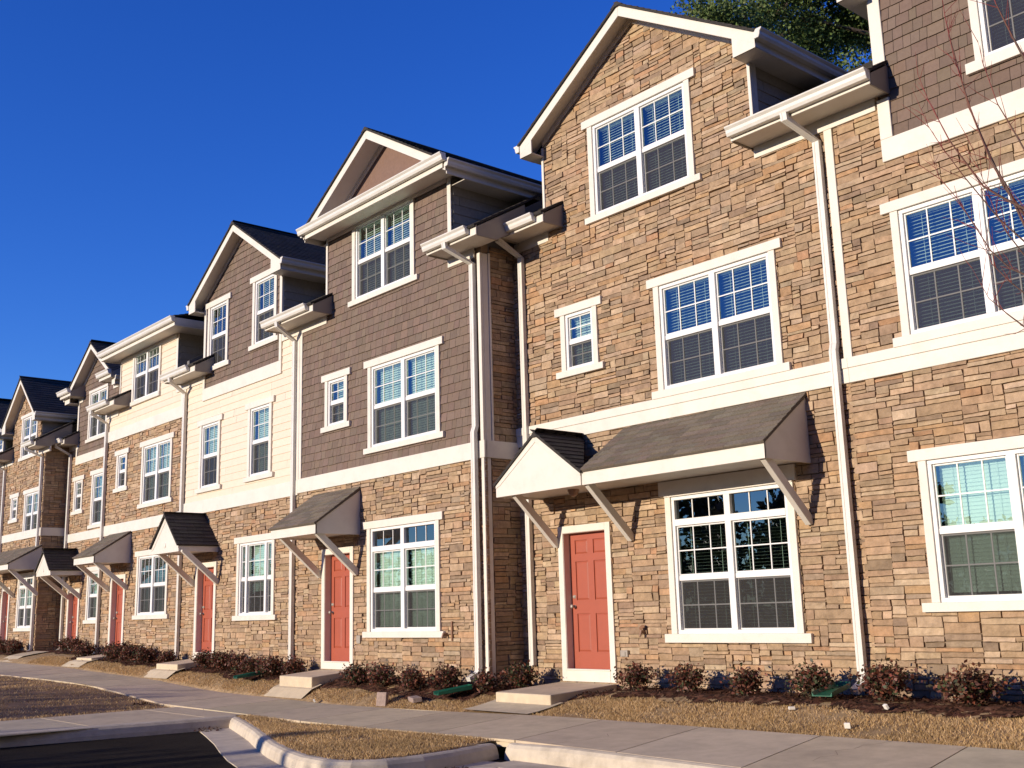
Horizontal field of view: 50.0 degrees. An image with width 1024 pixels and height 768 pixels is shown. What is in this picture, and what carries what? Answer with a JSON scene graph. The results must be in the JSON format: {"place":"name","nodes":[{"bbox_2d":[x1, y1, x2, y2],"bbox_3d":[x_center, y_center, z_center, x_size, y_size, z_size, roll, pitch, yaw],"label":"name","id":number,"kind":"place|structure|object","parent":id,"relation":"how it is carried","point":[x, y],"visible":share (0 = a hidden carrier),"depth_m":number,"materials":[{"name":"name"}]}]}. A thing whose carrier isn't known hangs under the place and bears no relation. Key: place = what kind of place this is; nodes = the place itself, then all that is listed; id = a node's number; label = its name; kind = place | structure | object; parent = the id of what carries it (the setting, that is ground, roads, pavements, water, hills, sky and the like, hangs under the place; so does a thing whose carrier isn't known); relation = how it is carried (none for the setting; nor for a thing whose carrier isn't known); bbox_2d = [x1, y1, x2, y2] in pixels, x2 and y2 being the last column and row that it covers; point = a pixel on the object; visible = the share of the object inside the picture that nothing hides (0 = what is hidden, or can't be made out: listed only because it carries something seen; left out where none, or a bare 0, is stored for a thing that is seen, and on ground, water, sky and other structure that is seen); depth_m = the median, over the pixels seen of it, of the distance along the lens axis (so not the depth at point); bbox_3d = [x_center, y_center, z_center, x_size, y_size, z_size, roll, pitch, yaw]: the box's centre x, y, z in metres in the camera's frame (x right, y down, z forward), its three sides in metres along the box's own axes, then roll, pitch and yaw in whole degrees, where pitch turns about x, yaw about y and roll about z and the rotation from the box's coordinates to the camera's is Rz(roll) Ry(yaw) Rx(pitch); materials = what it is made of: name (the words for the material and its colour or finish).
{"place":"outdoors","nodes":[
{"label":"outdoors","id":0,"kind":"place"},
{"bbox_2d":[0,675,173,720],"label":"verge","id":1,"kind":"structure","parent":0,"point":[21,706],"depth_m":19.01,"materials":[{"name":"brown plant"}]},
{"bbox_2d":[132,701,150,705],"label":"leaf litter","id":2,"kind":"object","parent":1,"relation":"on","point":[140,704],"visible":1,"depth_m":18.45,"materials":[{"name":"brown plant"}]},
{"bbox_2d":[0,707,243,735],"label":"footpath","id":3,"kind":"structure","parent":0,"point":[135,716],"depth_m":16.30,"materials":[{"name":"concrete"}]},
{"bbox_2d":[0,731,506,767],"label":"road","id":4,"kind":"structure","parent":0,"point":[189,750],"depth_m":13.35,"materials":[{"name":"black asphalt"}]},
{"bbox_2d":[0,715,236,747],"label":"footpath kerb","id":5,"kind":"structure","parent":4,"relation":"on","point":[101,732],"depth_m":15.19,"materials":[{"name":"grey concrete"}]},
{"bbox_2d":[199,728,499,767],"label":"gutter pan","id":6,"kind":"object","parent":4,"relation":"on","point":[236,750],"visible":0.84,"depth_m":12.99,"materials":[{"name":"grey concrete"}]},
{"bbox_2d":[194,726,220,732],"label":"leaf litter","id":7,"kind":"object","parent":6,"relation":"on","point":[209,729],"visible":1,"depth_m":15.66,"materials":[{"name":"brown plant"}]},
{"bbox_2d":[229,717,498,767],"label":"island kerb","id":8,"kind":"structure","parent":4,"relation":"on","point":[264,744],"depth_m":11.46,"materials":[{"name":"beige concrete"}]},
{"bbox_2d":[497,760,569,767],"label":"kerb gutter pan","id":9,"kind":"object","parent":4,"relation":"on","point":[514,764],"visible":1,"depth_m":11.26,"materials":[{"name":"grey concrete"}]},
{"bbox_2d":[504,743,737,767],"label":"kerb","id":10,"kind":"structure","parent":4,"relation":"on","point":[570,757],"depth_m":10.91,"materials":[{"name":"beige concrete"}]},
{"bbox_2d":[237,714,491,759],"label":"dry grass","id":11,"kind":"structure","parent":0,"point":[402,743],"depth_m":12.41,"materials":[{"name":"beige plant"}]},
{"bbox_2d":[0,0,871,398],"label":"sky","id":12,"kind":"structure","parent":0,"point":[134,134],"materials":[{"name":"blue"}]},
{"bbox_2d":[16,677,930,767],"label":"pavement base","id":13,"kind":"object","parent":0,"point":[408,718],"visible":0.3,"depth_m":13.91,"materials":[{"name":"grey concrete"}]},
{"bbox_2d":[460,744,505,755],"bbox_3d":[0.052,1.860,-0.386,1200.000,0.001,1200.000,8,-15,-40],"label":"ground","id":14,"kind":"structure","parent":0,"point":[501,750],"depth_m":15.41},
{"bbox_2d":[670,0,868,68],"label":"evergreen tree","id":15,"kind":"object","parent":14,"relation":"on","point":[724,11],"visible":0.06,"depth_m":27.84,"materials":[{"name":"green plant"}]},
{"bbox_2d":[739,0,871,70],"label":"evergreen tree","id":16,"kind":"object","parent":14,"relation":"on","point":[844,37],"visible":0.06,"depth_m":29.76,"materials":[{"name":"green plant"}]},
{"bbox_2d":[0,662,1023,767],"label":"pavement","id":17,"kind":"structure","parent":0,"point":[738,748],"depth_m":11.99,"materials":[{"name":"concrete"}]},
{"bbox_2d":[0,652,1023,750],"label":"lawn","id":18,"kind":"structure","parent":0,"point":[26,659],"depth_m":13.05,"materials":[{"name":"plant"}]},
{"bbox_2d":[0,398,12,513],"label":"townhouse","id":19,"kind":"structure","parent":18,"relation":"on","point":[6,442],"depth_m":36.64,"materials":[{"name":"brown stone"}]},
{"bbox_2d":[0,440,6,465],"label":"window","id":20,"kind":"structure","parent":19,"relation":"in","point":[3,444],"depth_m":36.40,"materials":[{"name":"plastic"}]},
{"bbox_2d":[0,376,77,650],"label":"townhouse","id":21,"kind":"structure","parent":18,"relation":"on","point":[40,417],"depth_m":33.52,"materials":[{"name":"stone"}]},
{"bbox_2d":[0,587,10,639],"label":"door","id":22,"kind":"structure","parent":21,"relation":"in","point":[5,598],"depth_m":34.54,"materials":[{"name":"red wood"}]},
{"bbox_2d":[8,492,20,523],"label":"window","id":23,"kind":"structure","parent":21,"relation":"in","point":[14,504],"depth_m":34.83,"materials":[{"name":"plastic"}]},
{"bbox_2d":[13,572,33,631],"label":"window","id":24,"kind":"structure","parent":21,"relation":"in","point":[23,613],"depth_m":33.09,"materials":[{"name":"glass"}]},
{"bbox_2d":[18,412,37,461],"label":"window","id":25,"kind":"structure","parent":21,"relation":"in","point":[24,455],"depth_m":34.64,"materials":[{"name":"plastic"}]},
{"bbox_2d":[20,485,43,539],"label":"window","id":26,"kind":"structure","parent":21,"relation":"in","point":[29,519],"depth_m":33.59,"materials":[{"name":"plastic"}]},
{"bbox_2d":[76,654,106,661],"bbox_3d":[-10.179,6.924,27.043,0.740,0.514,1.010,8,-15,-40],"label":"entry step","id":27,"kind":"object","parent":18,"relation":"on","point":[96,657],"visible":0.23,"depth_m":26.80,"materials":[{"name":"concrete"}]},
{"bbox_2d":[34,339,169,649],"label":"townhouse","id":28,"kind":"structure","parent":18,"relation":"on","point":[95,379],"depth_m":32.03,"materials":[{"name":"stone"}]},
{"bbox_2d":[65,588,80,639],"bbox_3d":[-12.650,6.824,31.807,0.220,1.750,0.980,8,-15,-40],"label":"door","id":29,"kind":"structure","parent":28,"relation":"in","point":[73,603],"depth_m":32.03,"materials":[{"name":"red wood"}]},
{"bbox_2d":[70,474,84,515],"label":"window","id":30,"kind":"structure","parent":28,"relation":"in","point":[77,497],"depth_m":32.60,"materials":[{"name":"plastic"}]},
{"bbox_2d":[83,566,97,623],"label":"window","id":31,"kind":"structure","parent":28,"relation":"in","point":[90,609],"depth_m":30.93,"materials":[{"name":"glass"}]},
{"bbox_2d":[87,468,102,528],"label":"window","id":32,"kind":"structure","parent":28,"relation":"in","point":[95,505],"depth_m":31.51,"materials":[{"name":"plastic"}]},
{"bbox_2d":[85,383,108,443],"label":"window","id":33,"kind":"structure","parent":28,"relation":"in","point":[96,429],"depth_m":32.16,"materials":[{"name":"plastic"}]},
{"bbox_2d":[72,313,220,659],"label":"townhouse","id":34,"kind":"structure","parent":18,"relation":"on","point":[144,410],"depth_m":27.09,"materials":[{"name":"stone"}]},
{"bbox_2d":[107,574,126,645],"bbox_3d":[-9.855,5.799,27.588,0.220,1.990,0.970,8,-15,-40],"label":"door","id":35,"kind":"structure","parent":34,"relation":"in","point":[117,599],"depth_m":27.78,"materials":[{"name":"red wood"}]},
{"bbox_2d":[113,447,129,492],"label":"window","id":36,"kind":"structure","parent":34,"relation":"in","point":[121,475],"depth_m":28.40,"materials":[{"name":"plastic"}]},
{"bbox_2d":[130,345,161,406],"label":"window","id":37,"kind":"structure","parent":34,"relation":"in","point":[146,383],"depth_m":27.85,"materials":[{"name":"plastic"}]},
{"bbox_2d":[132,550,169,619],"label":"window","id":38,"kind":"structure","parent":34,"relation":"in","point":[151,599],"depth_m":26.21,"materials":[{"name":"plastic"}]},
{"bbox_2d":[137,432,174,508],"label":"window","id":39,"kind":"structure","parent":34,"relation":"in","point":[156,484],"depth_m":26.72,"materials":[{"name":"plastic"}]},
{"bbox_2d":[156,659,199,672],"bbox_3d":[-6.956,6.124,23.324,0.800,0.514,1.060,8,-15,-40],"label":"entry step","id":40,"kind":"object","parent":18,"relation":"on","point":[181,664],"visible":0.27,"depth_m":22.98,"materials":[{"name":"concrete"}]},
{"bbox_2d":[149,220,332,670],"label":"townhouse","id":41,"kind":"structure","parent":18,"relation":"on","point":[259,292],"depth_m":23.38,"materials":[{"name":"stone"}]},
{"bbox_2d":[193,561,217,657],"bbox_3d":[-6.612,4.919,23.906,0.220,2.040,1.020,8,-15,-40],"label":"door","id":42,"kind":"structure","parent":41,"relation":"in","point":[205,597],"depth_m":24.06,"materials":[{"name":"red wood"}]},
{"bbox_2d":[195,414,223,493],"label":"window","id":43,"kind":"structure","parent":41,"relation":"in","point":[209,464],"depth_m":24.64,"materials":[{"name":"plastic"}]},
{"bbox_2d":[206,292,231,370],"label":"window","id":44,"kind":"structure","parent":41,"relation":"in","point":[218,344],"depth_m":24.92,"materials":[{"name":"plastic"}]},
{"bbox_2d":[232,533,276,620],"bbox_3d":[-5.168,3.935,22.350,0.205,1.705,1.820,8,-15,-40],"label":"window","id":45,"kind":"structure","parent":41,"relation":"in","point":[255,598],"depth_m":22.41,"materials":[{"name":"plastic"}]},
{"bbox_2d":[243,395,275,482],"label":"window","id":46,"kind":"structure","parent":41,"relation":"in","point":[259,451],"depth_m":22.91,"materials":[{"name":"plastic"}]},
{"bbox_2d":[248,268,278,351],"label":"window","id":47,"kind":"structure","parent":41,"relation":"in","point":[258,315],"depth_m":23.45,"materials":[{"name":"plastic"}]},
{"bbox_2d":[28,655,459,710],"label":"dry grass","id":48,"kind":"structure","parent":18,"relation":"on","point":[119,668],"depth_m":20.46,"materials":[{"name":"brown plant"}]},
{"bbox_2d":[2,651,562,713],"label":"entry path","id":49,"kind":"structure","parent":18,"relation":"on","point":[278,690],"depth_m":18.72,"materials":[{"name":"concrete"}]},
{"bbox_2d":[280,669,343,690],"bbox_3d":[-3.450,5.314,19.302,0.820,0.514,1.110,8,-15,-40],"label":"entry step","id":50,"kind":"object","parent":18,"relation":"on","point":[309,679],"visible":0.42,"depth_m":19.00,"materials":[{"name":"concrete"}]},
{"bbox_2d":[376,692,388,706],"bbox_3d":[-1.968,4.794,16.696,0.190,0.210,0.070,-9,-22,33],"label":"paver","id":51,"kind":"object","parent":18,"relation":"on","point":[382,699],"visible":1,"depth_m":16.66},
{"bbox_2d":[269,127,542,686],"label":"townhouse","id":52,"kind":"structure","parent":18,"relation":"on","point":[401,523],"depth_m":18.93,"materials":[{"name":"stone"}]},
{"bbox_2d":[320,367,351,433],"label":"window","id":53,"kind":"structure","parent":52,"relation":"in","point":[336,413],"depth_m":20.74,"materials":[{"name":"plastic"}]},
{"bbox_2d":[321,546,354,669],"bbox_3d":[-3.100,4.056,19.902,0.220,2.150,1.070,8,-15,-40],"label":"door","id":54,"kind":"structure","parent":52,"relation":"in","point":[337,582],"depth_m":20.04,"materials":[{"name":"red wood"}]},
{"bbox_2d":[348,195,419,307],"bbox_3d":[-2.317,-2.405,20.083,0.207,1.610,2.220,8,-15,-40],"label":"window","id":55,"kind":"structure","parent":52,"relation":"in","point":[394,262],"depth_m":20.05,"materials":[{"name":"plastic"}]},
{"bbox_2d":[362,511,445,637],"bbox_3d":[-1.795,3.242,18.481,0.205,1.995,2.330,8,-15,-40],"label":"window","id":56,"kind":"structure","parent":52,"relation":"in","point":[396,608],"depth_m":18.44,"materials":[{"name":"plastic"}]},
{"bbox_2d":[363,336,445,454],"bbox_3d":[-1.847,0.243,19.064,0.205,1.705,2.370,8,-15,-40],"label":"window","id":57,"kind":"structure","parent":52,"relation":"in","point":[402,416],"depth_m":19.04,"materials":[{"name":"plastic"}]},
{"bbox_2d":[408,695,421,702],"bbox_3d":[-1.454,4.718,16.447,0.140,0.070,0.420,-4,-10,-17],"label":"paver","id":58,"kind":"object","parent":18,"relation":"on","point":[415,699],"visible":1,"depth_m":16.27,"materials":[{"name":"beige concrete"}]},
{"bbox_2d":[0,650,1023,720],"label":"mulch bed","id":59,"kind":"object","parent":18,"relation":"on","point":[865,705],"visible":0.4,"depth_m":13.02,"materials":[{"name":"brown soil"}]},
{"bbox_2d":[0,637,9,652],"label":"shrub","id":60,"kind":"object","parent":59,"relation":"on","point":[3,642],"visible":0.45,"depth_m":32.52,"materials":[{"name":"brown plant"}]},
{"bbox_2d":[2,638,27,653],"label":"shrub","id":61,"kind":"object","parent":59,"relation":"on","point":[13,646],"visible":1,"depth_m":31.97,"materials":[{"name":"brown plant"}]},
{"bbox_2d":[53,634,71,651],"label":"shrub","id":62,"kind":"object","parent":59,"relation":"on","point":[58,643],"visible":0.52,"depth_m":30.38,"materials":[{"name":"brown plant"}]},
{"bbox_2d":[61,633,86,651],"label":"shrub","id":63,"kind":"object","parent":59,"relation":"on","point":[73,642],"visible":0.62,"depth_m":29.80,"materials":[{"name":"brown plant"}]},
{"bbox_2d":[67,639,98,656],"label":"shrub","id":64,"kind":"object","parent":59,"relation":"on","point":[85,650],"visible":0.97,"depth_m":27.79,"materials":[{"name":"brown plant"}]},
{"bbox_2d":[93,641,119,658],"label":"shrub","id":65,"kind":"object","parent":59,"relation":"on","point":[108,655],"visible":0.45,"depth_m":26.30,"materials":[{"name":"brown plant"}]},
{"bbox_2d":[104,639,132,660],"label":"shrub","id":66,"kind":"object","parent":59,"relation":"on","point":[115,650],"visible":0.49,"depth_m":25.77,"materials":[{"name":"brown plant"}]},
{"bbox_2d":[118,642,148,661],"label":"shrub","id":67,"kind":"object","parent":59,"relation":"on","point":[126,653],"visible":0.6,"depth_m":25.22,"materials":[{"name":"brown plant"}]},
{"bbox_2d":[131,643,161,662],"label":"shrub","id":68,"kind":"object","parent":59,"relation":"on","point":[146,655],"visible":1,"depth_m":24.68,"materials":[{"name":"brown plant"}]},
{"bbox_2d":[156,649,180,662],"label":"shrub","id":69,"kind":"object","parent":59,"relation":"on","point":[167,656],"visible":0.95,"depth_m":24.11,"materials":[{"name":"brown plant"}]},
{"bbox_2d":[188,647,216,668],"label":"shrub","id":70,"kind":"object","parent":59,"relation":"on","point":[200,657],"visible":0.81,"depth_m":22.45,"materials":[{"name":"brown plant"}]},
{"bbox_2d":[204,647,233,670],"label":"shrub","id":71,"kind":"object","parent":59,"relation":"on","point":[218,659],"visible":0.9,"depth_m":21.89,"materials":[{"name":"brown plant"}]},
{"bbox_2d":[222,650,249,672],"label":"shrub","id":72,"kind":"object","parent":59,"relation":"on","point":[232,661],"visible":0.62,"depth_m":21.40,"materials":[{"name":"brown plant"}]},
{"bbox_2d":[233,670,263,678],"bbox_3d":[-4.877,5.394,20.415,0.540,0.126,0.240,5,-13,-28],"label":"splash block","id":73,"kind":"object","parent":59,"relation":"on","point":[246,675],"depth_m":20.35,"materials":[{"name":"green plastic"}]},
{"bbox_2d":[235,652,265,672],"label":"shrub","id":74,"kind":"object","parent":59,"relation":"on","point":[247,665],"visible":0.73,"depth_m":20.84,"materials":[{"name":"brown plant"}]},
{"bbox_2d":[251,654,288,676],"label":"shrub","id":75,"kind":"object","parent":59,"relation":"on","point":[271,665],"visible":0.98,"depth_m":20.36,"materials":[{"name":"brown plant"}]},
{"bbox_2d":[277,654,306,674],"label":"shrub","id":76,"kind":"object","parent":59,"relation":"on","point":[295,665],"visible":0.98,"depth_m":20.00,"materials":[{"name":"brown plant"}]},
{"bbox_2d":[338,659,370,685],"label":"shrub","id":77,"kind":"object","parent":59,"relation":"on","point":[351,673],"visible":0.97,"depth_m":18.23,"materials":[{"name":"brown plant"}]},
{"bbox_2d":[363,659,397,686],"bbox_3d":[-2.147,4.663,17.710,0.633,0.455,0.578,-1,-12,-1],"label":"shrub","id":78,"kind":"object","parent":59,"relation":"on","point":[381,676],"visible":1,"depth_m":17.64,"materials":[{"name":"brown plant"}]},
{"bbox_2d":[396,665,429,690],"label":"shrub","id":79,"kind":"object","parent":59,"relation":"on","point":[412,679],"visible":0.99,"depth_m":17.03,"materials":[{"name":"brown plant"}]},
{"bbox_2d":[424,661,467,689],"bbox_3d":[-0.997,4.420,16.544,0.698,0.487,0.649,-6,-12,19],"label":"shrub","id":80,"kind":"object","parent":59,"relation":"on","point":[448,677],"visible":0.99,"depth_m":16.48,"materials":[{"name":"brown plant"}]},
{"bbox_2d":[434,684,472,694],"bbox_3d":[-0.866,4.507,16.200,0.540,0.126,0.240,3,-13,-20],"label":"splash block","id":81,"kind":"object","parent":59,"relation":"on","point":[455,689],"depth_m":16.16,"materials":[{"name":"green plastic"}]},
{"bbox_2d":[471,667,502,692],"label":"shrub","id":82,"kind":"object","parent":59,"relation":"on","point":[484,682],"visible":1,"depth_m":16.20,"materials":[{"name":"brown plant"}]},
{"bbox_2d":[498,659,542,688],"bbox_3d":[0.140,4.293,16.174,0.658,0.466,0.755,1,-12,-13],"label":"shrub","id":83,"kind":"object","parent":59,"relation":"on","point":[521,677],"visible":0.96,"depth_m":16.16,"materials":[{"name":"brown plant"}]},
{"bbox_2d":[613,658,660,690],"bbox_3d":[1.645,3.836,14.484,0.578,0.439,0.612,8,-15,-40],"label":"shrub","id":84,"kind":"object","parent":59,"relation":"on","point":[634,676],"visible":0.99,"depth_m":14.44,"materials":[{"name":"brown plant"}]},
{"bbox_2d":[662,657,712,691],"bbox_3d":[2.192,3.676,13.859,0.659,0.461,0.647,8,-15,-40],"label":"shrub","id":85,"kind":"object","parent":59,"relation":"on","point":[687,679],"visible":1,"depth_m":13.79,"materials":[{"name":"brown plant"}]},
{"bbox_2d":[719,659,772,697],"bbox_3d":[2.785,3.529,13.118,0.553,0.457,0.526,8,-15,-40],"label":"shrub","id":86,"kind":"object","parent":59,"relation":"on","point":[745,682],"visible":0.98,"depth_m":13.08,"materials":[{"name":"brown plant"}]},
{"bbox_2d":[774,658,838,697],"bbox_3d":[3.391,3.352,12.472,0.611,0.481,0.746,8,-15,-40],"label":"shrub","id":87,"kind":"object","parent":59,"relation":"on","point":[810,680],"visible":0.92,"depth_m":12.40,"materials":[{"name":"brown plant"}]},
{"bbox_2d":[812,681,850,696],"bbox_3d":[3.562,3.390,12.216,0.239,0.126,0.540,-12,-15,40],"label":"splash block","id":88,"kind":"object","parent":59,"relation":"on","point":[838,687],"depth_m":12.21,"materials":[{"name":"green plastic"}]},
{"bbox_2d":[847,658,925,701],"bbox_3d":[3.989,3.158,11.749,0.673,0.463,0.732,3,-13,-21],"label":"shrub","id":89,"kind":"object","parent":59,"relation":"on","point":[887,681],"visible":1,"depth_m":11.67,"materials":[{"name":"brown plant"}]},
{"bbox_2d":[921,659,1022,706],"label":"shrub","id":90,"kind":"object","parent":59,"relation":"on","point":[970,688],"visible":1,"depth_m":10.98,"materials":[{"name":"brown plant"}]},
{"bbox_2d":[496,682,616,704],"bbox_3d":[0.625,4.485,15.367,1.270,0.514,1.140,8,-15,-40],"label":"entry step","id":91,"kind":"object","parent":18,"relation":"on","point":[550,693],"visible":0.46,"depth_m":15.13,"materials":[{"name":"concrete"}]},
{"bbox_2d":[493,1,889,695],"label":"townhouse","id":92,"kind":"structure","parent":18,"relation":"on","point":[677,479],"depth_m":15.27,"materials":[{"name":"stone"}]},
{"bbox_2d":[554,295,605,379],"bbox_3d":[1.078,-0.692,16.859,0.205,1.120,1.020,8,-15,-40],"label":"window","id":93,"kind":"structure","parent":92,"relation":"in","point":[584,348],"depth_m":16.86,"materials":[{"name":"plastic"}]},
{"bbox_2d":[557,522,618,682],"bbox_3d":[1.144,3.199,16.122,0.220,2.260,1.100,8,-15,-40],"label":"door","id":94,"kind":"structure","parent":92,"relation":"in","point":[586,585],"depth_m":16.21,"materials":[{"name":"red wood"}]},
{"bbox_2d":[581,67,702,225],"bbox_3d":[1.923,-3.468,16.347,0.209,1.700,2.290,8,-15,-40],"label":"window","id":95,"kind":"structure","parent":92,"relation":"in","point":[668,159],"depth_m":16.28,"materials":[{"name":"plastic"}]},
{"bbox_2d":[646,238,791,399],"bbox_3d":[2.781,-0.820,14.872,0.212,1.750,2.320,8,-15,-40],"label":"window","id":96,"kind":"structure","parent":92,"relation":"in","point":[719,346],"depth_m":14.80,"materials":[{"name":"plastic"}]},
{"bbox_2d":[664,480,814,642],"bbox_3d":[2.871,2.339,14.218,0.215,1.965,2.320,8,-15,-40],"label":"window","id":97,"kind":"structure","parent":92,"relation":"in","point":[734,605],"depth_m":14.13,"materials":[{"name":"plastic"}]},
{"bbox_2d":[844,723,850,728],"bbox_3d":[3.353,3.415,10.981,0.060,0.055,0.020,-8,7,28],"label":"paper scrap","id":98,"kind":"object","parent":18,"relation":"on","point":[847,725],"visible":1,"depth_m":10.97,"materials":[{"name":"white paper"}]},
{"bbox_2d":[833,0,1023,702],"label":"townhouse","id":99,"kind":"structure","parent":18,"relation":"on","point":[935,361],"depth_m":12.37,"materials":[{"name":"stone"}]},
{"bbox_2d":[879,158,1023,347],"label":"window","id":100,"kind":"structure","parent":99,"relation":"in","point":[938,292],"depth_m":12.30,"materials":[{"name":"plastic"}]},
{"bbox_2d":[907,435,1023,611],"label":"window","id":101,"kind":"structure","parent":99,"relation":"in","point":[976,560],"depth_m":11.84,"materials":[{"name":"plastic"}]},
{"bbox_2d":[965,0,1023,75],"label":"window","id":102,"kind":"structure","parent":99,"relation":"in","point":[991,33],"depth_m":12.26,"materials":[{"name":"plastic"}]},
{"bbox_2d":[902,0,1023,333],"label":"sapling","id":103,"kind":"object","parent":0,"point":[1019,208],"visible":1,"depth_m":6.44,"materials":[{"name":"brown plant"}]}
]}

